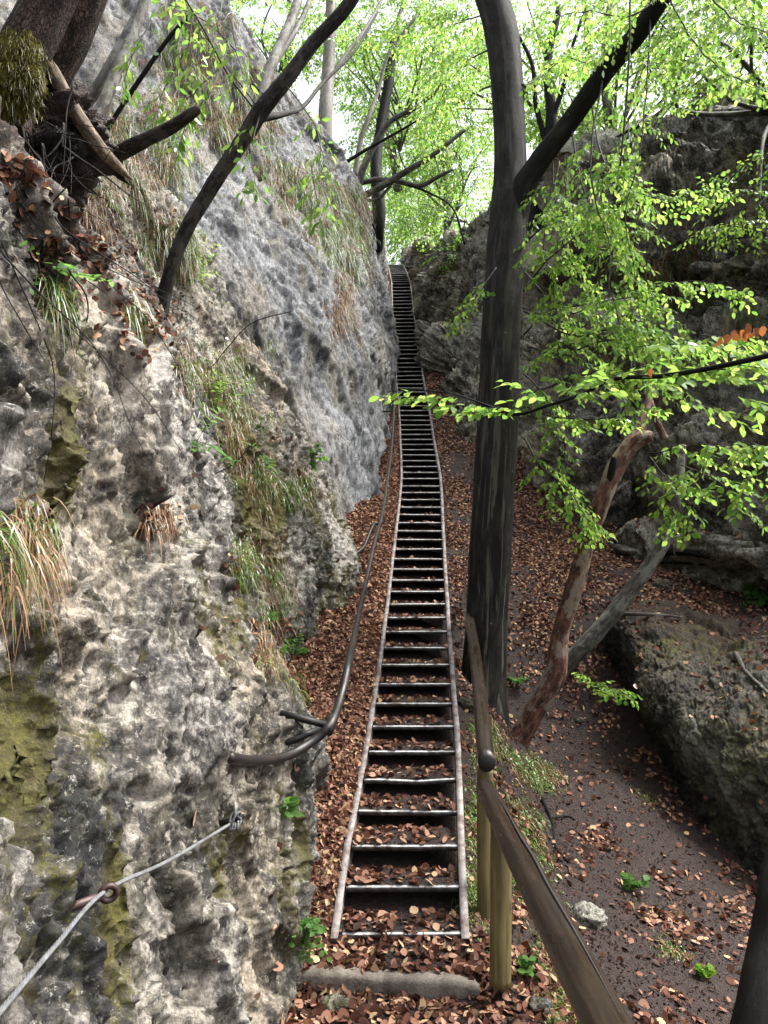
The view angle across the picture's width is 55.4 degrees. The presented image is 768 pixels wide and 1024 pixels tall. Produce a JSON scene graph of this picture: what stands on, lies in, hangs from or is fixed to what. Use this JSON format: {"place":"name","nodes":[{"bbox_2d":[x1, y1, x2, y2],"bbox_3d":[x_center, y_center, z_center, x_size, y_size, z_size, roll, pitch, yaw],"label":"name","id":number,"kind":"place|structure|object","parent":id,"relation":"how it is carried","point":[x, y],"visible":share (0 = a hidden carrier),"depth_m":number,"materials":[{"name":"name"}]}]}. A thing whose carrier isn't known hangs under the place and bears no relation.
{"place":"outdoors","nodes":[
{"label":"outdoors","id":0,"kind":"place"},
{"bbox_2d":[0,27,361,1023],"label":"cliff","id":1,"kind":"structure","parent":0,"point":[132,717],"depth_m":2.67,"materials":[{"name":"stone"}]},
{"bbox_2d":[0,488,80,688],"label":"grass tuft","id":2,"kind":"object","parent":1,"relation":"on","point":[21,545],"visible":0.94,"depth_m":1.62,"materials":[{"name":"beige plant"}]},
{"bbox_2d":[30,273,96,392],"bbox_3d":[-1.052,-0.583,2.375,0.228,0.447,0.332,-7,-10,39],"label":"grass tuft","id":3,"kind":"object","parent":1,"relation":"on","point":[56,288],"visible":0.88,"depth_m":2.36,"materials":[{"name":"green plant"}]},
{"bbox_2d":[13,241,113,294],"bbox_3d":[-1.049,-0.727,2.368,0.142,0.218,0.406,-6,-10,35],"label":"seedling","id":4,"kind":"object","parent":1,"relation":"on","point":[62,266],"visible":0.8,"depth_m":2.39,"materials":[{"name":"green plant"}]},
{"bbox_2d":[21,74,148,218],"bbox_3d":[-2.310,-2.195,4.726,1.846,1.533,1.333,0,-8,0],"label":"root mass","id":5,"kind":"object","parent":1,"relation":"hanging from","point":[61,152],"visible":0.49,"depth_m":4.59,"materials":[{"name":"wood"}]},
{"bbox_2d":[0,0,107,152],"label":"old tree","id":6,"kind":"object","parent":5,"relation":"on","point":[37,37],"visible":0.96,"depth_m":4.26,"materials":[{"name":"brown plant"}]},
{"bbox_2d":[45,60,132,184],"bbox_3d":[-1.877,-2.503,4.595,0.601,0.783,0.142,4,-9,-25],"label":"split log","id":7,"kind":"object","parent":6,"relation":"attached to","point":[113,165],"visible":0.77,"depth_m":4.56,"materials":[{"name":"brown wood"}]},
{"bbox_2d":[114,105,200,161],"bbox_3d":[-1.905,-2.548,5.135,1.428,0.340,0.148,-3,-9,23],"label":"broken branch","id":8,"kind":"object","parent":5,"relation":"attached to","point":[133,145],"visible":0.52,"depth_m":4.96,"materials":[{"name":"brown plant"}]},
{"bbox_2d":[71,882,119,911],"bbox_3d":[-0.771,0.996,1.871,0.180,0.072,0.024,4,-9,-26],"label":"eye bolt","id":9,"kind":"object","parent":1,"relation":"attached to","point":[103,899],"visible":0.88,"depth_m":1.89,"materials":[{"name":"metal"}]},
{"bbox_2d":[0,144,218,481],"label":"root tangle","id":10,"kind":"object","parent":1,"relation":"attached to","point":[2,223],"visible":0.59,"depth_m":2.33,"materials":[{"name":"brown plant"}]},
{"bbox_2d":[88,0,150,114],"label":"twin stem tree","id":11,"kind":"object","parent":1,"relation":"on","point":[102,93],"visible":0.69,"depth_m":7.67,"materials":[{"name":"grey plant"}]},
{"bbox_2d":[0,807,241,1015],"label":"steel cable","id":12,"kind":"object","parent":1,"relation":"attached to","point":[8,1001],"visible":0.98,"depth_m":1.77,"materials":[{"name":"grey metal"}]},
{"bbox_2d":[123,288,156,369],"bbox_3d":[-1.163,-0.866,3.322,0.252,0.519,0.646,1,-8,-8],"label":"grass tuft","id":13,"kind":"object","parent":1,"relation":"on","point":[133,312],"visible":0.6,"depth_m":3.53,"materials":[{"name":"beige"}]},
{"bbox_2d":[108,15,187,130],"bbox_3d":[-2.708,-4.482,7.927,1.344,1.638,0.084,-3,-8,17],"label":"thin sapling","id":14,"kind":"object","parent":1,"relation":"on","point":[144,72],"visible":0.59,"depth_m":7.93,"materials":[{"name":"black plant"}]},
{"bbox_2d":[130,502,193,563],"bbox_3d":[-0.982,0.077,3.206,0.221,0.424,0.694,1,-8,-6],"label":"grass tuft","id":15,"kind":"object","parent":1,"relation":"on","point":[167,521],"visible":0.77,"depth_m":3.20,"materials":[{"name":"brown plant"}]},
{"bbox_2d":[185,242,227,303],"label":"fir seedling","id":16,"kind":"object","parent":1,"relation":"on","point":[202,269],"visible":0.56,"depth_m":7.52,"materials":[{"name":"green plant"}]},
{"bbox_2d":[191,407,237,465],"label":"ash seedling","id":17,"kind":"object","parent":1,"relation":"on","point":[216,448],"visible":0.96,"depth_m":3.95,"materials":[{"name":"green plant"}]},
{"bbox_2d":[196,359,254,408],"bbox_3d":[-1.550,-1.098,6.655,0.701,0.564,0.462,0,-8,0],"label":"fir seedling","id":18,"kind":"object","parent":1,"relation":"on","point":[219,386],"visible":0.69,"depth_m":6.68,"materials":[{"name":"green plant"}]},
{"bbox_2d":[218,815,239,826],"bbox_3d":[-0.609,1.197,2.837,0.112,0.062,0.033,-1,-8,9],"label":"anchor bolt","id":19,"kind":"object","parent":1,"relation":"attached to","point":[224,821],"visible":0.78,"depth_m":2.83,"materials":[{"name":"black metal"}]},
{"bbox_2d":[215,445,252,473],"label":"hanging vine","id":20,"kind":"object","parent":1,"relation":"hanging from","point":[235,461],"visible":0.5,"depth_m":4.59,"materials":[{"name":"brown plant"}]},
{"bbox_2d":[110,0,378,316],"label":"leaning tree","id":21,"kind":"object","parent":1,"relation":"on","point":[267,98],"visible":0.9,"depth_m":6.38,"materials":[{"name":"green plant"}]},
{"bbox_2d":[185,0,252,106],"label":"hanging vine","id":22,"kind":"object","parent":21,"relation":"hanging from","point":[216,53],"visible":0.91,"depth_m":5.92,"materials":[{"name":"brown plant"}]},
{"bbox_2d":[212,311,291,366],"bbox_3d":[-1.062,-1.353,5.634,0.727,0.338,0.142,-4,-9,24],"label":"hanging vine","id":23,"kind":"object","parent":1,"relation":"hanging from","point":[247,326],"visible":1,"depth_m":5.57,"materials":[{"name":"brown plant"}]},
{"bbox_2d":[243,441,278,477],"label":"ash seedling","id":24,"kind":"object","parent":1,"relation":"on","point":[267,461],"visible":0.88,"depth_m":6.64,"materials":[{"name":"green plant"}]},
{"bbox_2d":[268,612,276,619],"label":"seedling","id":25,"kind":"object","parent":1,"relation":"on","point":[271,616],"visible":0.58,"depth_m":6.16,"materials":[{"name":"green plant"}]},
{"bbox_2d":[279,796,302,817],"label":"seedling","id":26,"kind":"object","parent":1,"relation":"on","point":[291,803],"visible":1,"depth_m":3.56,"materials":[{"name":"green plant"}]},
{"bbox_2d":[278,632,308,655],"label":"maple seedling","id":27,"kind":"object","parent":1,"relation":"on","point":[302,650],"visible":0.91,"depth_m":6.35,"materials":[{"name":"green plant"}]},
{"bbox_2d":[283,917,331,963],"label":"fern","id":28,"kind":"object","parent":1,"relation":"on","point":[313,928],"visible":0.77,"depth_m":3.41,"materials":[{"name":"green plant"}]},
{"bbox_2d":[308,442,330,472],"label":"broadleaf plant","id":29,"kind":"object","parent":1,"relation":"on","point":[314,463],"visible":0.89,"depth_m":8.09,"materials":[{"name":"green plant"}]},
{"bbox_2d":[0,0,400,520],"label":"cliff","id":30,"kind":"structure","parent":0,"point":[270,262],"depth_m":11.94,"materials":[{"name":"stone"}]},
{"bbox_2d":[229,0,369,90],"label":"forest tree","id":31,"kind":"object","parent":30,"relation":"on","point":[287,57],"visible":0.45,"depth_m":19.64,"materials":[{"name":"green plant"}]},
{"bbox_2d":[227,287,395,766],"bbox_3d":[-0.116,-3.013,13.067,0.582,11.038,19.007,0,-8,2],"label":"pipe handrail","id":32,"kind":"object","parent":30,"relation":"attached to","point":[320,731],"visible":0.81,"depth_m":3.81,"materials":[{"name":"black metal"}]},
{"bbox_2d":[318,0,382,136],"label":"pale tree","id":33,"kind":"object","parent":30,"relation":"on","point":[325,109],"visible":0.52,"depth_m":19.58,"materials":[{"name":"grey wood"}]},
{"bbox_2d":[346,15,465,252],"bbox_3d":[0.418,-11.003,20.951,3.362,9.684,4.853,0,-8,0],"label":"cliff edge tree","id":34,"kind":"object","parent":30,"relation":"on","point":[377,181],"visible":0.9,"depth_m":20.30,"materials":[{"name":"brown plant"}]},
{"bbox_2d":[230,0,767,264],"label":"sky","id":35,"kind":"structure","parent":0,"point":[303,91],"materials":[{"name":"white"}]},
{"bbox_2d":[287,267,767,1023],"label":"ground","id":36,"kind":"structure","parent":0,"point":[697,841],"depth_m":5.88,"materials":[{"name":"soil"}]},
{"bbox_2d":[320,992,350,1013],"bbox_3d":[-0.222,2.235,3.291,0.162,0.120,0.129,0,-8,0],"label":"stone","id":37,"kind":"object","parent":36,"relation":"on","point":[337,1001],"visible":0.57,"depth_m":3.27,"materials":[{"name":"stone"}]},
{"bbox_2d":[0,50,767,1023],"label":"ledge litter","id":38,"kind":"object","parent":36,"relation":"on","point":[22,172],"visible":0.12,"depth_m":3.58,"materials":[{"name":"brown plant"}]},
{"bbox_2d":[299,963,479,998],"bbox_3d":[0.020,2.257,3.455,0.850,0.224,0.177,0,-8,3],"label":"concrete step","id":39,"kind":"object","parent":36,"relation":"on","point":[431,984],"visible":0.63,"depth_m":3.39,"materials":[{"name":"grey concrete"}]},
{"bbox_2d":[330,264,469,943],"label":"staircase","id":40,"kind":"structure","parent":36,"relation":"on","point":[399,275],"depth_m":5.21,"materials":[{"name":"metal"}]},
{"bbox_2d":[295,0,524,191],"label":"forest tree","id":41,"kind":"object","parent":36,"relation":"on","point":[391,145],"visible":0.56,"depth_m":24.31,"materials":[{"name":"green plant"}]},
{"bbox_2d":[348,139,493,264],"bbox_3d":[2.147,-18.218,40.432,10.369,14.465,8.478,6,-10,-36],"label":"forest tree","id":42,"kind":"object","parent":36,"relation":"on","point":[410,219],"visible":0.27,"depth_m":39.25,"materials":[{"name":"green plant"}]},
{"bbox_2d":[349,144,493,264],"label":"forest tree","id":43,"kind":"object","parent":36,"relation":"on","point":[391,218],"visible":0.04,"depth_m":58.23,"materials":[{"name":"green plant"}]},
{"bbox_2d":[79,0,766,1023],"bbox_3d":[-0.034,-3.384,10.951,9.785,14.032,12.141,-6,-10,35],"label":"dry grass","id":44,"kind":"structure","parent":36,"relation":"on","point":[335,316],"depth_m":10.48,"materials":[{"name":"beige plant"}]},
{"bbox_2d":[85,0,767,1023],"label":"grass","id":45,"kind":"structure","parent":36,"relation":"on","point":[539,778],"depth_m":7.24,"materials":[{"name":"green plant"}]},
{"bbox_2d":[334,5,541,237],"bbox_3d":[2.611,-19.390,33.016,9.471,13.141,8.207,0,-8,0],"label":"forest tree","id":46,"kind":"object","parent":36,"relation":"on","point":[446,164],"visible":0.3,"depth_m":32.94,"materials":[{"name":"green plant"}]},
{"bbox_2d":[457,696,473,712],"bbox_3d":[0.701,1.683,6.374,0.244,0.159,0.174,0,-8,0],"label":"stone","id":47,"kind":"object","parent":36,"relation":"on","point":[465,702],"visible":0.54,"depth_m":6.31,"materials":[{"name":"grey stone"}]},
{"bbox_2d":[509,676,527,683],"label":"seedling","id":48,"kind":"object","parent":36,"relation":"on","point":[516,680],"visible":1,"depth_m":7.63,"materials":[{"name":"green plant"}]},
{"bbox_2d":[362,437,675,812],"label":"twig litter","id":49,"kind":"object","parent":36,"relation":"on","point":[536,613],"visible":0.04,"depth_m":9.31,"materials":[{"name":"brown plant"}]},
{"bbox_2d":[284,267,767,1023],"bbox_3d":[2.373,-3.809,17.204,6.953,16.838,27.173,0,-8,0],"label":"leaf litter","id":50,"kind":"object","parent":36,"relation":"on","point":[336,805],"visible":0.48,"depth_m":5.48,"materials":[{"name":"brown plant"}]},
{"bbox_2d":[516,955,538,981],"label":"clover plant","id":51,"kind":"object","parent":36,"relation":"on","point":[526,967],"visible":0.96,"depth_m":3.48,"materials":[{"name":"green plant"}]},
{"bbox_2d":[527,995,552,1016],"bbox_3d":[0.702,2.238,3.299,0.135,0.093,0.109,0,-8,0],"label":"stone","id":52,"kind":"object","parent":36,"relation":"on","point":[534,1003],"visible":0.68,"depth_m":3.28,"materials":[{"name":"stone"}]},
{"bbox_2d":[461,590,633,1023],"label":"wooden railing","id":53,"kind":"object","parent":36,"relation":"on","point":[505,853],"visible":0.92,"depth_m":2.84,"materials":[{"name":"brown wood"}]},
{"bbox_2d":[541,797,567,861],"bbox_3d":[1.253,2.356,5.475,0.066,0.219,0.901,0,-8,3],"label":"root","id":54,"kind":"object","parent":36,"relation":"on","point":[551,820],"visible":0.97,"depth_m":5.50,"materials":[{"name":"black plant"}]},
{"bbox_2d":[360,0,767,727],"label":"beech tree","id":55,"kind":"object","parent":36,"relation":"on","point":[518,174],"visible":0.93,"depth_m":7.08,"materials":[{"name":"green plant"}]},
{"bbox_2d":[369,323,767,436],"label":"beech branch","id":56,"kind":"object","parent":55,"relation":"attached to","point":[734,340],"visible":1,"depth_m":4.22,"materials":[{"name":"green plant"}]},
{"bbox_2d":[619,0,630,165],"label":"hanging vine","id":57,"kind":"object","parent":55,"relation":"hanging from","point":[626,98],"visible":1,"depth_m":6.38,"materials":[{"name":"brown plant"}]},
{"bbox_2d":[552,815,575,819],"bbox_3d":[1.394,2.407,5.756,0.281,0.069,0.071,6,-10,-37],"label":"root","id":58,"kind":"object","parent":36,"relation":"on","point":[557,817],"visible":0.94,"depth_m":5.79,"materials":[{"name":"brown plant"}]},
{"bbox_2d":[574,717,583,723],"bbox_3d":[1.984,2.124,7.444,0.112,0.078,0.089,0,-8,0],"label":"stone","id":59,"kind":"object","parent":36,"relation":"on","point":[578,720],"visible":1,"depth_m":7.41,"materials":[{"name":"stone"}]},
{"bbox_2d":[570,900,607,930],"bbox_3d":[1.218,2.437,4.384,0.236,0.179,0.212,0,-8,0],"label":"stone","id":60,"kind":"object","parent":36,"relation":"on","point":[590,914],"visible":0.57,"depth_m":4.34,"materials":[{"name":"stone"}]},
{"bbox_2d":[512,385,668,746],"bbox_3d":[1.887,0.496,6.838,1.627,3.686,0.459,-2,-8,12],"label":"dead tree","id":61,"kind":"object","parent":36,"relation":"on","point":[545,693],"visible":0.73,"depth_m":6.75,"materials":[{"name":"brown wood"}]},
{"bbox_2d":[572,672,642,710],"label":"beech seedling","id":62,"kind":"object","parent":36,"relation":"on","point":[604,690],"visible":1,"depth_m":6.69,"materials":[{"name":"green plant"}]},
{"bbox_2d":[619,872,649,890],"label":"seedling","id":63,"kind":"object","parent":36,"relation":"on","point":[630,883],"visible":1,"depth_m":4.92,"materials":[{"name":"green plant"}]},
{"bbox_2d":[556,440,767,674],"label":"curved tree","id":64,"kind":"object","parent":36,"relation":"on","point":[592,636],"visible":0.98,"depth_m":6.17,"materials":[{"name":"green plant"}]},
{"bbox_2d":[651,579,672,591],"bbox_3d":[3.464,0.933,9.128,0.300,0.201,0.237,0,-8,0],"label":"stone","id":65,"kind":"object","parent":36,"relation":"on","point":[663,583],"visible":0.66,"depth_m":9.05,"materials":[{"name":"grey stone"}]},
{"bbox_2d":[599,599,767,878],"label":"boulder","id":66,"kind":"object","parent":36,"relation":"on","point":[719,764],"visible":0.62,"depth_m":6.54,"materials":[{"name":"stone"}]},
{"bbox_2d":[622,612,681,617],"bbox_3d":[2.884,1.097,7.803,0.655,0.068,0.191,0,-8,0],"label":"fallen stick","id":67,"kind":"object","parent":66,"relation":"on","point":[642,614],"visible":0.98,"depth_m":7.77,"materials":[{"name":"wood"}]},
{"bbox_2d":[733,651,767,693],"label":"fallen stick","id":68,"kind":"object","parent":66,"relation":"on","point":[742,666],"visible":1,"depth_m":6.53,"materials":[{"name":"grey wood"}]},
{"bbox_2d":[694,963,716,978],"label":"seedling","id":69,"kind":"object","parent":36,"relation":"on","point":[700,970],"visible":1,"depth_m":4.07,"materials":[{"name":"green plant"}]},
{"bbox_2d":[701,584,747,600],"bbox_3d":[4.292,1.022,9.199,0.582,0.250,0.120,-8,-11,44],"label":"root","id":70,"kind":"object","parent":36,"relation":"on","point":[727,592],"visible":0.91,"depth_m":9.23,"materials":[{"name":"brown plant"}]},
{"bbox_2d":[730,846,767,1023],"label":"dark tree","id":71,"kind":"object","parent":36,"relation":"on","point":[751,1004],"visible":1,"depth_m":2.80,"materials":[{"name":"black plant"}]},
{"bbox_2d":[740,583,767,606],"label":"bramble","id":72,"kind":"object","parent":36,"relation":"on","point":[761,596],"visible":1,"depth_m":8.94,"materials":[{"name":"green plant"}]},
{"bbox_2d":[399,80,767,595],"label":"cliff","id":73,"kind":"structure","parent":0,"point":[733,563],"depth_m":11.99,"materials":[{"name":"stone"}]},
{"bbox_2d":[388,164,491,273],"bbox_3d":[1.974,-8.285,21.882,3.111,3.854,6.384,2,-8,-11],"label":"overhanging bush","id":74,"kind":"object","parent":73,"relation":"on","point":[457,236],"visible":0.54,"depth_m":20.84,"materials":[{"name":"green plant"}]},
{"bbox_2d":[389,0,711,166],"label":"forest tree","id":75,"kind":"object","parent":73,"relation":"on","point":[531,123],"visible":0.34,"depth_m":18.96,"materials":[{"name":"green plant"}]},
{"bbox_2d":[519,5,659,237],"bbox_3d":[4.550,-8.365,16.240,3.314,6.538,0.938,-3,-9,19],"label":"ledge tree","id":76,"kind":"object","parent":73,"relation":"on","point":[552,104],"visible":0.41,"depth_m":16.35,"materials":[{"name":"brown plant"}]},
{"bbox_2d":[569,0,767,142],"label":"forest tree","id":77,"kind":"object","parent":73,"relation":"on","point":[608,104],"visible":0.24,"depth_m":14.88,"materials":[{"name":"green plant"}]},
{"bbox_2d":[596,0,767,258],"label":"forest tree","id":78,"kind":"object","parent":73,"relation":"on","point":[755,109],"visible":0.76,"depth_m":10.32,"materials":[{"name":"green plant"}]},
{"bbox_2d":[660,560,704,564],"bbox_3d":[3.947,0.675,9.726,0.064,0.109,0.680,6,-10,-38],"label":"fallen stick","id":79,"kind":"object","parent":73,"relation":"on","point":[671,562],"visible":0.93,"depth_m":9.78,"materials":[{"name":"brown wood"}]},
{"bbox_2d":[665,547,709,558],"bbox_3d":[3.911,0.531,9.541,0.168,0.224,0.841,2,-8,-14],"label":"rotten log","id":80,"kind":"object","parent":73,"relation":"on","point":[685,552],"visible":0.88,"depth_m":9.37,"materials":[{"name":"black wood"}]}
]}

